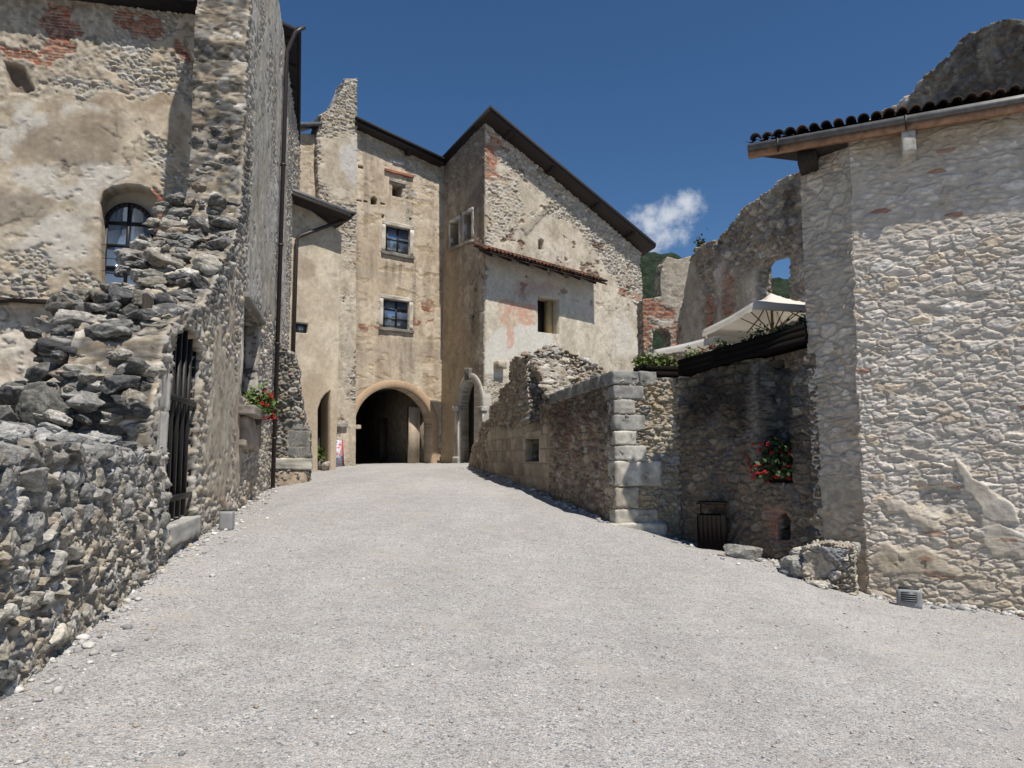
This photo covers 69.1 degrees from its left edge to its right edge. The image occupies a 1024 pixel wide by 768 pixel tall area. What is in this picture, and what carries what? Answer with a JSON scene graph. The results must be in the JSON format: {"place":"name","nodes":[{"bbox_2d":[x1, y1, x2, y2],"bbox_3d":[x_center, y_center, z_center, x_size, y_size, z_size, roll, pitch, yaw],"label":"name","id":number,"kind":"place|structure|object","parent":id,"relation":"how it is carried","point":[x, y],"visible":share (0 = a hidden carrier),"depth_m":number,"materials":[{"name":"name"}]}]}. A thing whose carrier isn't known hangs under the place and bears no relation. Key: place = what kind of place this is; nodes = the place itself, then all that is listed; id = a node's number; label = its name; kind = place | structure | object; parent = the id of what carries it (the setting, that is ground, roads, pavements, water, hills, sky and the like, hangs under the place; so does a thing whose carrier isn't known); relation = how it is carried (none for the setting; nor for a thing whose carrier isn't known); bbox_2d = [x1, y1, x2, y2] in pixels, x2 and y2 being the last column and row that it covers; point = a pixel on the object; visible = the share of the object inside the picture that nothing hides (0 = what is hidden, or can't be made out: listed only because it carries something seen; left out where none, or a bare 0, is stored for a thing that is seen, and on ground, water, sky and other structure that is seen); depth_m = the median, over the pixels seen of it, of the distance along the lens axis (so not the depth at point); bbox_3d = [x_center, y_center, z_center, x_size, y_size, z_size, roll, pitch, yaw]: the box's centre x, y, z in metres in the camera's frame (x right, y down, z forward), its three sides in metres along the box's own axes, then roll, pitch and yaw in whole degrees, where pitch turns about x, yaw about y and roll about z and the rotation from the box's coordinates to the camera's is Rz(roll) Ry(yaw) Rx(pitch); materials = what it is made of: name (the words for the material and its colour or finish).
{"place":"outdoors","nodes":[
{"label":"outdoors","id":0,"kind":"place"},
{"bbox_2d":[0,463,1023,767],"bbox_3d":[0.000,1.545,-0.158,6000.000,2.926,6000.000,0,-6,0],"label":"ground","id":1,"kind":"structure","parent":0,"point":[398,503],"depth_m":6.49,"materials":[{"name":"grey gravel"}]},
{"bbox_2d":[0,381,107,435],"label":"rubble mound","id":2,"kind":"object","parent":1,"relation":"on","point":[39,397],"visible":0.3,"depth_m":8.24,"materials":[{"name":"stone"}]},
{"bbox_2d":[0,422,171,700],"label":"rubble wall","id":3,"kind":"structure","parent":1,"relation":"on","point":[85,519],"depth_m":5.97,"materials":[{"name":"grey stone"}]},
{"bbox_2d":[0,0,305,570],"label":"castle house","id":4,"kind":"structure","parent":1,"relation":"on","point":[150,170],"depth_m":16.59,"materials":[{"name":"grey stone"}]},
{"bbox_2d":[105,203,152,288],"bbox_3d":[-9.036,-3.235,17.487,1.068,2.106,0.064,1,-6,-12],"label":"window","id":5,"kind":"structure","parent":4,"relation":"in","point":[124,221],"depth_m":17.48,"materials":[{"name":"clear glass"}]},
{"bbox_2d":[241,380,286,424],"bbox_3d":[-5.860,0.407,16.969,1.419,1.040,1.117,0,-6,0],"label":"flower pot","id":6,"kind":"object","parent":4,"relation":"on","point":[266,402],"visible":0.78,"depth_m":16.93,"materials":[{"name":"plastic"}]},
{"bbox_2d":[219,509,234,530],"bbox_3d":[-4.798,2.296,12.521,0.221,0.360,0.181,1,-6,-6],"label":"floodlight","id":7,"kind":"object","parent":1,"relation":"on","point":[227,518],"visible":0.86,"depth_m":12.44,"materials":[{"name":"grey metal"}]},
{"bbox_2d":[269,345,312,486],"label":"ruined wall end","id":8,"kind":"structure","parent":1,"relation":"on","point":[294,460],"depth_m":22.49,"materials":[{"name":"stone"}]},
{"bbox_2d":[288,188,354,471],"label":"link house","id":9,"kind":"structure","parent":1,"relation":"on","point":[314,315],"depth_m":28.74,"materials":[{"name":"beige paint"}]},
{"bbox_2d":[296,323,306,332],"bbox_3d":[-8.072,-2.141,28.507,0.451,0.324,0.060,4,-7,-36],"label":"window","id":10,"kind":"structure","parent":9,"relation":"in","point":[302,328],"depth_m":28.51,"materials":[{"name":"blue glass"}]},
{"bbox_2d":[318,401,320,458],"bbox_3d":[-7.781,1.876,29.306,0.597,3.198,0.050,4,-7,-36],"label":"door","id":11,"kind":"structure","parent":9,"relation":"in","point":[319,408],"depth_m":29.42,"materials":[{"name":"brown wood"}]},
{"bbox_2d":[318,444,325,469],"bbox_3d":[-7.453,2.878,29.306,0.941,1.098,1.043,0,-6,0],"label":"potted plant","id":12,"kind":"object","parent":1,"relation":"on","point":[321,457],"visible":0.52,"depth_m":29.03,"materials":[{"name":"green plant"}]},
{"bbox_2d":[321,461,329,470],"bbox_3d":[-7.152,3.214,28.820,0.439,0.453,0.812,0,-6,0],"label":"flower pot","id":13,"kind":"object","parent":1,"relation":"on","point":[325,466],"visible":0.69,"depth_m":28.52,"materials":[{"name":"beige ceramic"}]},
{"bbox_2d":[336,440,343,465],"bbox_3d":[-7.325,2.900,31.196,0.534,1.141,0.280,4,-7,-36],"label":"display board","id":14,"kind":"object","parent":1,"relation":"on","point":[339,455],"visible":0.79,"depth_m":31.23,"materials":[{"name":"multicoloured paper"}]},
{"bbox_2d":[297,78,444,465],"bbox_3d":[-9.789,-4.410,36.319,9.676,18.156,9.750,4,-7,-36],"label":"gatehouse","id":15,"kind":"object","parent":1,"relation":"on","point":[385,186],"visible":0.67,"depth_m":34.14,"materials":[{"name":"beige stone"}]},
{"bbox_2d":[379,418,387,462],"bbox_3d":[-6.269,2.804,36.225,0.386,2.302,0.100,4,-7,-36],"label":"door leaf","id":16,"kind":"structure","parent":15,"relation":"in","point":[383,426],"depth_m":36.18,"materials":[{"name":"black wood"}]},
{"bbox_2d":[383,299,406,329],"bbox_3d":[-5.357,-3.199,34.314,1.339,1.340,0.064,4,-7,-36],"label":"window","id":17,"kind":"structure","parent":15,"relation":"in","point":[394,312],"depth_m":34.27,"materials":[{"name":"blue glass"}]},
{"bbox_2d":[385,226,407,254],"bbox_3d":[-5.341,-6.681,34.682,1.271,1.263,0.064,4,-7,-36],"label":"window","id":18,"kind":"structure","parent":15,"relation":"in","point":[396,239],"depth_m":34.65,"materials":[{"name":"blue glass"}]},
{"bbox_2d":[406,407,419,462],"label":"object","id":19,"kind":"structure","parent":15,"relation":"in","point":[417,407],"depth_m":35.77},
{"bbox_2d":[408,407,418,462],"bbox_3d":[-4.627,2.458,34.880,0.511,2.717,0.100,4,-7,-36],"label":"door leaf","id":20,"kind":"structure","parent":15,"relation":"in","point":[413,413],"depth_m":34.84,"materials":[{"name":"beige wood"}]},
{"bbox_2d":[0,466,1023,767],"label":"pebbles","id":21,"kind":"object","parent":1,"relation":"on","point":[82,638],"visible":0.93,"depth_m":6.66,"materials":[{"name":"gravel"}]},
{"bbox_2d":[440,105,655,462],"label":"tower house","id":22,"kind":"structure","parent":1,"relation":"on","point":[542,247],"depth_m":34.64,"materials":[{"name":"beige stone"}]},
{"bbox_2d":[469,385,473,459],"bbox_3d":[-1.321,1.937,33.309,0.440,4.315,1.805,4,-7,-36],"label":"portal door","id":23,"kind":"structure","parent":22,"relation":"in","point":[471,400],"depth_m":33.66,"materials":[{"name":"black wood"}]},
{"bbox_2d":[468,355,683,537],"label":"retaining wall","id":24,"kind":"structure","parent":1,"relation":"on","point":[605,446],"depth_m":15.89,"materials":[{"name":"stone"}]},
{"bbox_2d":[631,352,678,377],"bbox_3d":[3.067,-0.407,15.766,1.057,0.549,0.501,1,-6,-11],"label":"planter","id":25,"kind":"object","parent":24,"relation":"on","point":[664,367],"visible":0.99,"depth_m":15.64,"materials":[{"name":"ceramic"}]},
{"bbox_2d":[696,501,727,550],"bbox_3d":[3.779,2.671,14.022,0.520,0.900,0.530,-2,-6,20],"label":"litter bin","id":26,"kind":"object","parent":1,"relation":"on","point":[711,531],"visible":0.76,"depth_m":13.79,"materials":[{"name":"brown wood"}]},
{"bbox_2d":[723,544,762,559],"bbox_3d":[4.048,2.970,12.960,0.682,0.363,0.294,0,-6,0],"label":"stone block","id":27,"kind":"object","parent":1,"relation":"on","point":[742,552],"depth_m":12.87,"materials":[{"name":"grey stone"}]},
{"bbox_2d":[676,352,822,560],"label":"terrace wall","id":28,"kind":"structure","parent":1,"relation":"on","point":[724,422],"depth_m":13.82,"materials":[{"name":"grey stone"}]},
{"bbox_2d":[678,311,807,376],"bbox_3d":[4.379,-0.733,14.141,0.521,0.926,3.091,4,-7,-35],"label":"planter","id":29,"kind":"object","parent":28,"relation":"on","point":[786,339],"visible":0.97,"depth_m":13.80,"materials":[{"name":"brown wood"}]},
{"bbox_2d":[743,417,798,481],"bbox_3d":[4.763,1.169,13.371,1.126,1.163,1.092,0,-6,0],"label":"flower box","id":30,"kind":"object","parent":28,"relation":"attached to","point":[778,465],"visible":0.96,"depth_m":13.30,"materials":[{"name":"plastic"}]},
{"bbox_2d":[779,539,860,595],"bbox_3d":[5.005,2.998,11.969,1.329,1.011,1.073,0,-6,0],"label":"masonry stub","id":31,"kind":"object","parent":1,"relation":"on","point":[827,564],"visible":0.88,"depth_m":11.68,"materials":[{"name":"grey stone"}]},
{"bbox_2d":[745,84,1023,611],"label":"stone house","id":32,"kind":"structure","parent":1,"relation":"on","point":[913,234],"depth_m":11.70,"materials":[{"name":"stone"}]},
{"bbox_2d":[896,586,922,608],"bbox_3d":[5.926,3.188,11.106,0.341,0.301,0.201,-3,-6,26],"label":"floodlight","id":33,"kind":"object","parent":1,"relation":"on","point":[908,596],"visible":0.92,"depth_m":11.04,"materials":[{"name":"grey metal"}]},
{"bbox_2d":[278,0,1023,279],"label":"sky","id":34,"kind":"structure","parent":0,"point":[653,105],"materials":[{"name":"blue"}]},
{"bbox_2d":[640,252,790,358],"bbox_3d":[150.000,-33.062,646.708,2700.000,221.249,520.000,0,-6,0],"label":"hill","id":35,"kind":"structure","parent":0,"point":[650,262],"depth_m":636.58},
{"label":"terrace","id":36,"kind":"structure","parent":0,"visible":0},
{"bbox_2d":[517,343,606,425],"bbox_3d":[1.922,0.027,21.505,3.350,2.454,2.389,1,-6,-7],"label":"rubble heap","id":37,"kind":"object","parent":36,"relation":"on","point":[579,368],"visible":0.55,"depth_m":21.23,"materials":[{"name":"grey stone"}]},
{"bbox_2d":[636,256,690,358],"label":"ruined brick wall","id":38,"kind":"structure","parent":36,"relation":"on","point":[659,312],"depth_m":24.08,"materials":[{"name":"beige stone"}]},
{"bbox_2d":[653,335,747,357],"bbox_3d":[5.040,-0.486,17.540,2.400,1.733,2.400,3,-6,-24],"label":"parasol","id":39,"kind":"object","parent":36,"relation":"on","point":[705,344],"visible":0.4,"depth_m":17.25,"materials":[{"name":"white fabric"}]},
{"bbox_2d":[702,290,805,359],"bbox_3d":[5.462,-0.904,15.572,2.120,2.165,2.120,1,-6,-14],"label":"parasol","id":40,"kind":"object","parent":36,"relation":"on","point":[775,309],"visible":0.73,"depth_m":15.89,"materials":[{"name":"beige fabric"}]},
{"bbox_2d":[676,19,1023,377],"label":"ruined curtain wall","id":41,"kind":"structure","parent":36,"relation":"on","point":[729,272],"depth_m":17.96,"materials":[{"name":"grey stone"}]},
{"bbox_2d":[693,228,707,246],"bbox_3d":[5.650,-4.331,22.328,0.446,0.621,0.428,0,-6,0],"label":"wall shrub","id":42,"kind":"object","parent":41,"relation":"on","point":[700,243],"visible":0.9,"depth_m":22.28,"materials":[{"name":"green plant"}]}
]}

